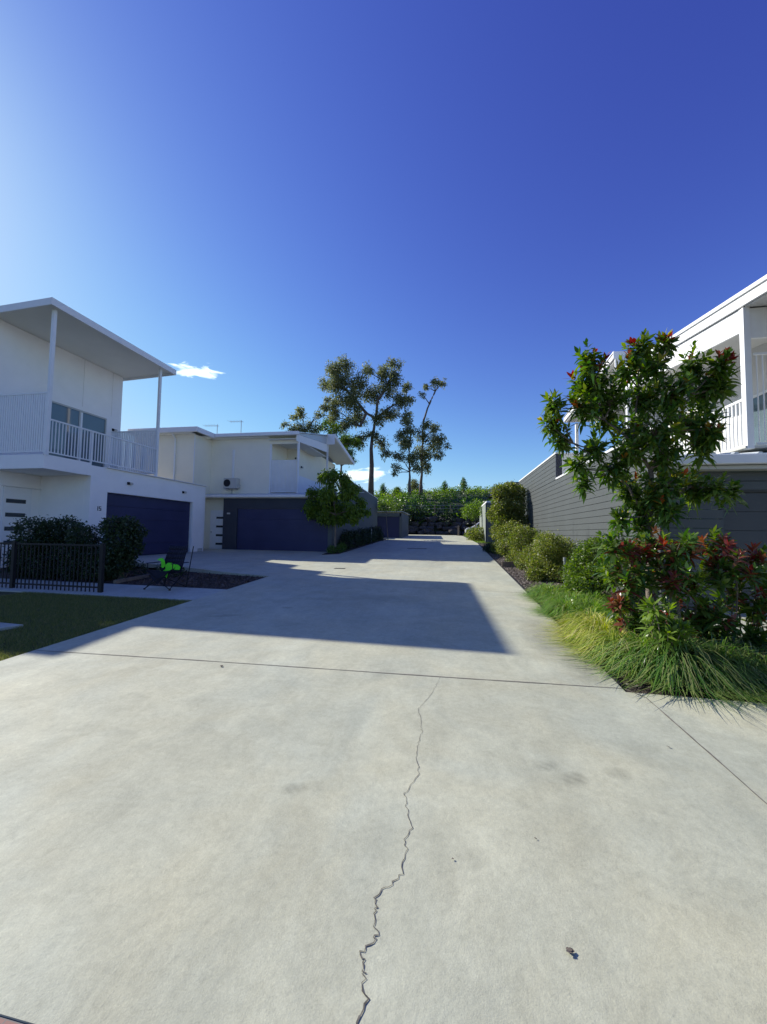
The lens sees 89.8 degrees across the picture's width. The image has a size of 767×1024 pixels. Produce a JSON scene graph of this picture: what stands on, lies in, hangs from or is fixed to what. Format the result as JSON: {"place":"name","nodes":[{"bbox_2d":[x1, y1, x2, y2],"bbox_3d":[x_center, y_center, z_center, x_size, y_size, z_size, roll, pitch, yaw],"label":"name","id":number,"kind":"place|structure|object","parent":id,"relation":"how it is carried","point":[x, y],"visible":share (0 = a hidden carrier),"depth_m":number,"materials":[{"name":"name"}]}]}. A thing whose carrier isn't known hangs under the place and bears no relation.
{"place":"outdoors","nodes":[
{"label":"outdoors","id":0,"kind":"place"},
{"bbox_2d":[0,1017,23,1023],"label":"brick paving","id":1,"kind":"structure","parent":0,"point":[5,1020],"depth_m":1.32,"materials":[{"name":"brick"}]},
{"bbox_2d":[0,591,191,660],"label":"lawn","id":2,"kind":"structure","parent":0,"point":[4,593],"depth_m":6.52,"materials":[{"name":"green plant"}]},
{"bbox_2d":[0,622,22,630],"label":"stepping slab","id":3,"kind":"structure","parent":2,"relation":"on","point":[4,626],"depth_m":5.96,"materials":[{"name":"concrete"}]},
{"bbox_2d":[0,535,766,1023],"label":"driveway","id":4,"kind":"structure","parent":0,"point":[344,787],"depth_m":2.21,"materials":[{"name":"concrete"}]},
{"bbox_2d":[566,947,573,953],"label":"dead leaf","id":5,"kind":"object","parent":4,"relation":"on","point":[569,950],"visible":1,"depth_m":1.53,"materials":[{"name":"brown plant"}]},
{"bbox_2d":[0,0,766,493],"label":"sky","id":6,"kind":"structure","parent":0,"point":[251,196],"materials":[{"name":"blue"}]},
{"bbox_2d":[131,489,760,649],"bbox_3d":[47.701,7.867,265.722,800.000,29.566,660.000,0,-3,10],"label":"ground","id":7,"kind":"structure","parent":0,"point":[460,530],"depth_m":49.18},
{"bbox_2d":[0,541,105,592],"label":"steel fence","id":8,"kind":"object","parent":7,"relation":"on","point":[101,570],"visible":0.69,"depth_m":8.94,"materials":[{"name":"black metal"}]},
{"bbox_2d":[0,297,207,567],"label":"house","id":9,"kind":"structure","parent":7,"relation":"on","point":[66,371],"depth_m":13.70,"materials":[{"name":"paint"}]},
{"bbox_2d":[0,486,31,558],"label":"front door","id":10,"kind":"structure","parent":9,"relation":"in","point":[16,502],"depth_m":12.53,"materials":[{"name":"white paint"}]},
{"bbox_2d":[49,401,106,466],"bbox_3d":[-11.895,-2.806,14.996,0.049,2.380,2.340,0,-3,10],"label":"balcony door","id":11,"kind":"structure","parent":9,"relation":"in","point":[60,412],"depth_m":14.93,"materials":[{"name":"grey glass"}]},
{"bbox_2d":[105,493,189,555],"bbox_3d":[-9.618,0.695,15.931,0.060,2.554,4.600,0,-3,10],"label":"garage door","id":12,"kind":"structure","parent":9,"relation":"in","point":[167,521],"depth_m":16.18,"materials":[{"name":"metal"}]},
{"bbox_2d":[0,578,226,600],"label":"footpath","id":13,"kind":"structure","parent":7,"relation":"on","point":[137,591],"depth_m":8.86,"materials":[{"name":"concrete"}]},
{"bbox_2d":[143,545,193,590],"bbox_3d":[-5.147,1.313,9.223,0.839,1.020,0.645,0,-3,10],"label":"camp chair","id":14,"kind":"object","parent":13,"relation":"on","point":[173,562],"visible":1,"depth_m":9.36,"materials":[{"name":"black fabric"}]},
{"bbox_2d":[0,567,265,588],"bbox_3d":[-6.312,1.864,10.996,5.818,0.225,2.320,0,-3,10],"label":"bark mulch","id":15,"kind":"object","parent":7,"relation":"on","point":[192,581],"visible":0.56,"depth_m":10.47,"materials":[{"name":"brown wood"}]},
{"bbox_2d":[0,547,44,577],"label":"shrub","id":16,"kind":"object","parent":15,"relation":"on","point":[20,564],"visible":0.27,"depth_m":10.71,"materials":[{"name":"green plant"}]},
{"bbox_2d":[1,514,54,577],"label":"shrub","id":17,"kind":"object","parent":15,"relation":"on","point":[21,538],"visible":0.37,"depth_m":10.68,"materials":[{"name":"green plant"}]},
{"bbox_2d":[27,517,67,554],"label":"shrub","id":18,"kind":"object","parent":15,"relation":"on","point":[45,540],"visible":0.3,"depth_m":10.82,"materials":[{"name":"green plant"}]},
{"bbox_2d":[27,542,73,579],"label":"shrub","id":19,"kind":"object","parent":15,"relation":"on","point":[47,567],"visible":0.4,"depth_m":10.52,"materials":[{"name":"green plant"}]},
{"bbox_2d":[46,514,96,575],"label":"shrub","id":20,"kind":"object","parent":15,"relation":"on","point":[73,534],"visible":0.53,"depth_m":10.70,"materials":[{"name":"green plant"}]},
{"bbox_2d":[51,542,97,580],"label":"shrub","id":21,"kind":"object","parent":15,"relation":"on","point":[71,572],"visible":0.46,"depth_m":10.36,"materials":[{"name":"green plant"}]},
{"bbox_2d":[76,524,105,549],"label":"shrub","id":22,"kind":"object","parent":15,"relation":"on","point":[96,540],"visible":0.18,"depth_m":11.17,"materials":[{"name":"green plant"}]},
{"bbox_2d":[80,545,130,581],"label":"shrub","id":23,"kind":"object","parent":15,"relation":"on","point":[107,573],"visible":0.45,"depth_m":10.22,"materials":[{"name":"green plant"}]},
{"bbox_2d":[97,514,149,579],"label":"shrub","id":24,"kind":"object","parent":15,"relation":"on","point":[127,532],"visible":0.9,"depth_m":10.28,"materials":[{"name":"green plant"}]},
{"bbox_2d":[113,574,150,583],"bbox_3d":[-6.770,1.814,10.638,0.080,0.150,1.484,0,-3,12],"label":"timber edging","id":25,"kind":"object","parent":15,"relation":"on","point":[117,581],"visible":0.64,"depth_m":10.36,"materials":[{"name":"grey wood"}]},
{"bbox_2d":[124,561,186,576],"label":"ground cover plant","id":26,"kind":"object","parent":15,"relation":"on","point":[144,568],"visible":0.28,"depth_m":11.23,"materials":[{"name":"green plant"}]},
{"bbox_2d":[128,549,337,576],"bbox_3d":[-6.528,1.974,15.892,7.950,0.426,8.050,0,-3,10],"label":"garage apron","id":27,"kind":"object","parent":7,"relation":"on","point":[260,563],"visible":0.79,"depth_m":14.44,"materials":[{"name":"concrete"}]},
{"bbox_2d":[127,426,377,551],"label":"house","id":28,"kind":"structure","parent":7,"relation":"on","point":[261,508],"depth_m":20.70,"materials":[{"name":"white painted render"},{"name":"metal"},{"name":"glass"}]},
{"bbox_2d":[209,510,222,548],"bbox_3d":[-8.972,0.946,20.781,0.900,2.080,0.108,0,-3,10],"label":"front door","id":29,"kind":"structure","parent":28,"relation":"in","point":[216,516],"depth_m":20.80,"materials":[{"name":"white paint"}]},
{"bbox_2d":[223,450,240,493],"bbox_3d":[-8.241,-2.229,21.046,0.870,2.430,0.373,0,-3,10],"label":"air conditioner","id":30,"kind":"object","parent":28,"relation":"attached to","point":[231,483],"visible":1,"depth_m":20.88,"materials":[{"name":"beige plastic"}]},
{"bbox_2d":[237,509,327,551],"bbox_3d":[-5.160,0.916,19.886,5.200,2.160,0.050,0,-3,10],"label":"garage door","id":31,"kind":"structure","parent":28,"relation":"in","point":[257,529],"depth_m":19.90,"materials":[{"name":"metal"}]},
{"bbox_2d":[279,396,333,433],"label":"gum tree","id":32,"kind":"object","parent":7,"relation":"on","point":[299,427],"visible":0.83,"depth_m":55.52,"materials":[{"name":"green plant"}]},
{"bbox_2d":[301,467,371,546],"bbox_3d":[-2.404,-0.046,19.181,3.091,4.430,2.560,2,-3,-26],"label":"street tree","id":33,"kind":"object","parent":7,"relation":"on","point":[340,513],"visible":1,"depth_m":18.90,"materials":[{"name":"green plant"}]},
{"bbox_2d":[316,418,362,497],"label":"gum tree","id":34,"kind":"object","parent":7,"relation":"on","point":[346,440],"visible":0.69,"depth_m":57.40,"materials":[{"name":"green plant"}]},
{"bbox_2d":[322,539,384,554],"bbox_3d":[-1.307,2.071,24.539,0.690,0.562,14.000,0,-3,10],"label":"garden bed","id":35,"kind":"object","parent":7,"relation":"on","point":[350,549],"visible":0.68,"depth_m":20.85,"materials":[{"name":"soil"}]},
{"bbox_2d":[326,541,348,553],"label":"ground cover plant","id":36,"kind":"object","parent":35,"relation":"on","point":[341,547],"visible":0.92,"depth_m":18.57,"materials":[{"name":"green plant"}]},
{"bbox_2d":[338,529,353,549],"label":"hedge plant","id":37,"kind":"object","parent":35,"relation":"on","point":[348,538],"visible":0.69,"depth_m":20.70,"materials":[{"name":"green plant"}]},
{"bbox_2d":[349,528,361,547],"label":"hedge plant","id":38,"kind":"object","parent":35,"relation":"on","point":[356,539],"visible":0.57,"depth_m":22.02,"materials":[{"name":"green plant"}]},
{"bbox_2d":[355,527,366,545],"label":"hedge plant","id":39,"kind":"object","parent":35,"relation":"on","point":[362,537],"visible":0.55,"depth_m":23.66,"materials":[{"name":"green plant"}]},
{"bbox_2d":[362,527,372,543],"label":"hedge plant","id":40,"kind":"object","parent":35,"relation":"on","point":[369,535],"visible":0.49,"depth_m":25.38,"materials":[{"name":"green plant"}]},
{"bbox_2d":[368,527,377,542],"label":"hedge plant","id":41,"kind":"object","parent":35,"relation":"on","point":[374,535],"visible":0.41,"depth_m":27.20,"materials":[{"name":"green plant"}]},
{"bbox_2d":[373,525,384,540],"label":"hedge plant","id":42,"kind":"object","parent":35,"relation":"on","point":[379,531],"visible":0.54,"depth_m":28.85,"materials":[{"name":"green plant"}]},
{"bbox_2d":[317,354,416,495],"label":"gum tree","id":43,"kind":"object","parent":7,"relation":"on","point":[335,370],"visible":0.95,"depth_m":61.88,"materials":[{"name":"green plant"}]},
{"bbox_2d":[336,489,409,537],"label":"house","id":44,"kind":"structure","parent":7,"relation":"on","point":[396,525],"depth_m":33.54,"materials":[{"name":"paint"}]},
{"bbox_2d":[377,517,399,537],"bbox_3d":[0.423,1.374,33.552,1.960,1.940,0.050,0,-3,10],"label":"garage door","id":45,"kind":"structure","parent":44,"relation":"in","point":[392,525],"depth_m":33.50,"materials":[{"name":"metal"}]},
{"bbox_2d":[379,483,387,493],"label":"young pine tree","id":46,"kind":"object","parent":7,"relation":"on","point":[382,489],"visible":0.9,"depth_m":67.19,"materials":[{"name":"green plant"}]},
{"bbox_2d":[378,496,403,539],"bbox_3d":[0.147,0.509,31.345,2.226,3.736,3.025,3,-4,-33],"label":"street tree","id":47,"kind":"object","parent":7,"relation":"on","point":[388,503],"visible":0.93,"depth_m":30.66,"materials":[{"name":"green plant"}]},
{"bbox_2d":[392,487,402,494],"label":"sapling","id":48,"kind":"object","parent":7,"relation":"on","point":[398,488],"visible":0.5,"depth_m":67.75,"materials":[{"name":"green plant"}]},
{"bbox_2d":[388,417,423,494],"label":"gum tree","id":49,"kind":"object","parent":7,"relation":"on","point":[405,443],"visible":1,"depth_m":58.40,"materials":[{"name":"green plant"}]},
{"bbox_2d":[406,479,423,493],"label":"sapling","id":50,"kind":"object","parent":7,"relation":"on","point":[414,484],"visible":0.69,"depth_m":69.06,"materials":[{"name":"green plant"}]},
{"bbox_2d":[410,377,451,495],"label":"gum tree","id":51,"kind":"object","parent":7,"relation":"on","point":[424,455],"visible":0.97,"depth_m":60.10,"materials":[{"name":"green plant"}]},
{"bbox_2d":[408,516,479,534],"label":"boulder wall","id":52,"kind":"structure","parent":7,"relation":"on","point":[426,528],"depth_m":42.77,"materials":[{"name":"grey stone"}]},
{"bbox_2d":[378,499,484,526],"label":"hedge mass","id":53,"kind":"object","parent":52,"relation":"on","point":[445,514],"visible":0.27,"depth_m":43.46,"materials":[{"name":"green plant"}]},
{"bbox_2d":[394,505,472,517],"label":"wire fence","id":54,"kind":"object","parent":52,"relation":"on","point":[450,508],"visible":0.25,"depth_m":43.98,"materials":[{"name":"grey metal"}]},
{"bbox_2d":[440,480,447,490],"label":"young pine tree","id":55,"kind":"object","parent":7,"relation":"on","point":[444,487],"visible":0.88,"depth_m":67.39,"materials":[{"name":"green plant"}]},
{"bbox_2d":[458,477,467,491],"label":"young pine tree","id":56,"kind":"object","parent":7,"relation":"on","point":[464,483],"visible":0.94,"depth_m":66.82,"materials":[{"name":"green plant"}]},
{"bbox_2d":[480,501,505,542],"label":"house","id":57,"kind":"structure","parent":7,"relation":"on","point":[485,523],"depth_m":28.02,"materials":[{"name":"paint"}]},
{"bbox_2d":[487,482,518,499],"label":"tree","id":58,"kind":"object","parent":7,"relation":"on","point":[489,496],"depth_m":49.67,"materials":[{"name":"plant"}]},
{"bbox_2d":[337,484,701,526],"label":"hillside shrubs","id":59,"kind":"object","parent":7,"relation":"on","point":[403,494],"visible":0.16,"depth_m":53.33,"materials":[{"name":"green plant"}]},
{"bbox_2d":[486,551,621,687],"bbox_3d":[4.561,2.022,15.604,0.040,0.949,23.500,0,-3,10],"label":"bed edging","id":60,"kind":"object","parent":7,"relation":"on","point":[618,682],"visible":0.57,"depth_m":4.74,"materials":[{"name":"concrete"}]},
{"bbox_2d":[478,543,766,702],"bbox_3d":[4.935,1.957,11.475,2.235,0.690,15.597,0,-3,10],"label":"grey mulch","id":61,"kind":"object","parent":7,"relation":"on","point":[516,573],"visible":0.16,"depth_m":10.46,"materials":[{"name":"grey gravel"}]},
{"bbox_2d":[481,541,493,552],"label":"shrub","id":62,"kind":"object","parent":61,"relation":"on","point":[487,545],"visible":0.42,"depth_m":19.88,"materials":[{"name":"green plant"}]},
{"bbox_2d":[489,518,521,556],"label":"shrub","id":63,"kind":"object","parent":61,"relation":"on","point":[498,547],"visible":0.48,"depth_m":18.70,"materials":[{"name":"green plant"}]},
{"bbox_2d":[485,479,528,540],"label":"tall hedge shrub","id":64,"kind":"object","parent":61,"relation":"on","point":[511,496],"visible":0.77,"depth_m":20.33,"materials":[{"name":"green plant"}]},
{"bbox_2d":[503,520,542,561],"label":"shrub","id":65,"kind":"object","parent":61,"relation":"on","point":[518,537],"visible":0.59,"depth_m":14.85,"materials":[{"name":"green plant"}]},
{"bbox_2d":[502,561,543,566],"bbox_3d":[5.436,1.940,14.256,2.323,0.240,0.046,2,-3,-13],"label":"bed divider","id":66,"kind":"object","parent":61,"relation":"on","point":[507,564],"visible":0.21,"depth_m":14.04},
{"bbox_2d":[510,528,580,582],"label":"shrub","id":67,"kind":"object","parent":61,"relation":"on","point":[551,551],"visible":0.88,"depth_m":10.89,"materials":[{"name":"green plant"}]},
{"bbox_2d":[525,606,619,637],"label":"strap leaf plant","id":68,"kind":"object","parent":61,"relation":"on","point":[582,616],"visible":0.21,"depth_m":5.99,"materials":[{"name":"plant"}]},
{"bbox_2d":[514,582,636,627],"bbox_3d":[3.763,1.702,7.420,2.536,0.392,4.064,0,-3,10],"label":"strap leaf plant","id":69,"kind":"object","parent":61,"relation":"on","point":[563,601],"visible":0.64,"depth_m":7.11,"materials":[{"name":"green plant"}]},
{"bbox_2d":[531,612,645,660],"bbox_3d":[3.093,1.623,5.488,2.063,0.389,2.128,0,-3,10],"label":"strap leaf plant","id":70,"kind":"object","parent":61,"relation":"on","point":[599,625],"visible":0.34,"depth_m":5.40,"materials":[{"name":"plant"}]},
{"bbox_2d":[537,623,645,674],"bbox_3d":[2.966,1.639,4.982,1.960,0.335,1.955,0,-3,10],"label":"strap leaf plant","id":71,"kind":"object","parent":61,"relation":"on","point":[611,636],"visible":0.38,"depth_m":4.88,"materials":[{"name":"green plant"}]},
{"bbox_2d":[555,535,632,596],"bbox_3d":[4.623,1.232,8.678,1.646,1.492,2.019,0,-3,10],"label":"shrub","id":72,"kind":"object","parent":61,"relation":"on","point":[579,572],"visible":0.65,"depth_m":8.51,"materials":[{"name":"green plant"}]},
{"bbox_2d":[537,328,748,598],"bbox_3d":[3.926,-0.425,5.921,3.024,4.849,1.298,0,-3,10],"label":"broadleaf tree","id":73,"kind":"object","parent":61,"relation":"on","point":[650,507],"visible":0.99,"depth_m":5.88,"materials":[{"name":"green plant"}]},
{"bbox_2d":[591,524,702,636],"bbox_3d":[3.381,1.018,5.118,1.439,1.707,0.865,1,-3,-9],"label":"red leaf shrub","id":74,"kind":"object","parent":61,"relation":"on","point":[647,551],"visible":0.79,"depth_m":4.97,"materials":[{"name":"brown plant"}]},
{"bbox_2d":[549,628,752,697],"bbox_3d":[3.034,1.596,4.631,2.037,0.400,2.194,0,-3,10],"label":"strap leaf plant","id":75,"kind":"object","parent":61,"relation":"on","point":[634,640],"visible":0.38,"depth_m":4.44,"materials":[{"name":"green plant"}]},
{"bbox_2d":[562,628,766,713],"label":"strap leaf plant","id":76,"kind":"object","parent":61,"relation":"on","point":[687,672],"visible":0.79,"depth_m":3.96,"materials":[{"name":"green plant"}]},
{"bbox_2d":[635,594,702,659],"bbox_3d":[3.143,1.368,4.255,0.630,0.912,0.505,0,-3,10],"label":"lime shrub","id":77,"kind":"object","parent":61,"relation":"on","point":[674,632],"visible":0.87,"depth_m":4.22,"materials":[{"name":"green plant"}]},
{"bbox_2d":[592,621,766,673],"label":"strap leaf plant","id":78,"kind":"object","parent":61,"relation":"on","point":[726,640],"visible":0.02,"depth_m":4.81,"materials":[{"name":"green plant"}]},
{"bbox_2d":[656,528,744,644],"bbox_3d":[3.930,1.046,4.997,1.264,1.684,0.964,2,-3,-14],"label":"red leaf shrub","id":79,"kind":"object","parent":61,"relation":"on","point":[687,544],"visible":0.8,"depth_m":4.79,"materials":[{"name":"brown plant"}]},
{"bbox_2d":[677,631,766,707],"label":"strap leaf plant","id":80,"kind":"object","parent":61,"relation":"on","point":[753,677],"visible":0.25,"depth_m":4.01,"materials":[{"name":"green plant"}]},
{"bbox_2d":[690,524,766,653],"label":"red leaf shrub","id":81,"kind":"object","parent":61,"relation":"on","point":[753,572],"visible":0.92,"depth_m":4.80,"materials":[{"name":"brown plant"}]},
{"bbox_2d":[721,637,766,697],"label":"strap leaf plant","id":82,"kind":"object","parent":61,"relation":"on","point":[757,656],"visible":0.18,"depth_m":4.12,"materials":[{"name":"green plant"}]},
{"bbox_2d":[519,274,766,612],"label":"house","id":83,"kind":"structure","parent":7,"relation":"on","point":[737,322],"depth_m":8.15,"materials":[{"name":"grey painted wood cladding"},{"name":"white painted wood"},{"name":"glass"}]},
{"bbox_2d":[724,481,766,606],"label":"garage door","id":84,"kind":"structure","parent":83,"relation":"in","point":[746,525],"depth_m":7.29,"materials":[{"name":"grey metal"}]},
{"bbox_2d":[753,393,766,444],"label":"balcony railing","id":85,"kind":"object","parent":83,"relation":"in","point":[761,409],"depth_m":9.65,"materials":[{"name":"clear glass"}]},
{"bbox_2d":[676,610,766,645],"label":"garage apron","id":86,"kind":"object","parent":7,"relation":"on","point":[743,616],"depth_m":6.72,"materials":[{"name":"concrete"}]},
{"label":"grass verge","id":87,"kind":"structure","parent":0,"visible":0},
{"bbox_2d":[460,499,481,525],"bbox_3d":[7.838,0.614,32.987,2.678,3.726,1.382,1,-3,-4],"label":"street tree","id":88,"kind":"object","parent":87,"relation":"on","point":[469,509],"visible":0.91,"depth_m":32.90,"materials":[{"name":"green plant"}]},
{"bbox_2d":[465,522,479,533],"bbox_3d":[10.064,1.653,37.952,3.986,1.469,1.770,0,-3,10],"label":"parked car","id":89,"kind":"object","parent":87,"relation":"on","point":[477,524],"visible":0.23,"depth_m":37.40,"materials":[{"name":"white paint"}]},
{"bbox_2d":[464,526,483,540],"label":"shrub","id":90,"kind":"object","parent":87,"relation":"on","point":[474,535],"visible":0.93,"depth_m":30.36,"materials":[{"name":"green plant"}]},
{"bbox_2d":[463,535,484,542],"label":"verge grass","id":91,"kind":"structure","parent":87,"relation":"on","point":[477,541],"depth_m":28.84,"materials":[{"name":"green plant"}]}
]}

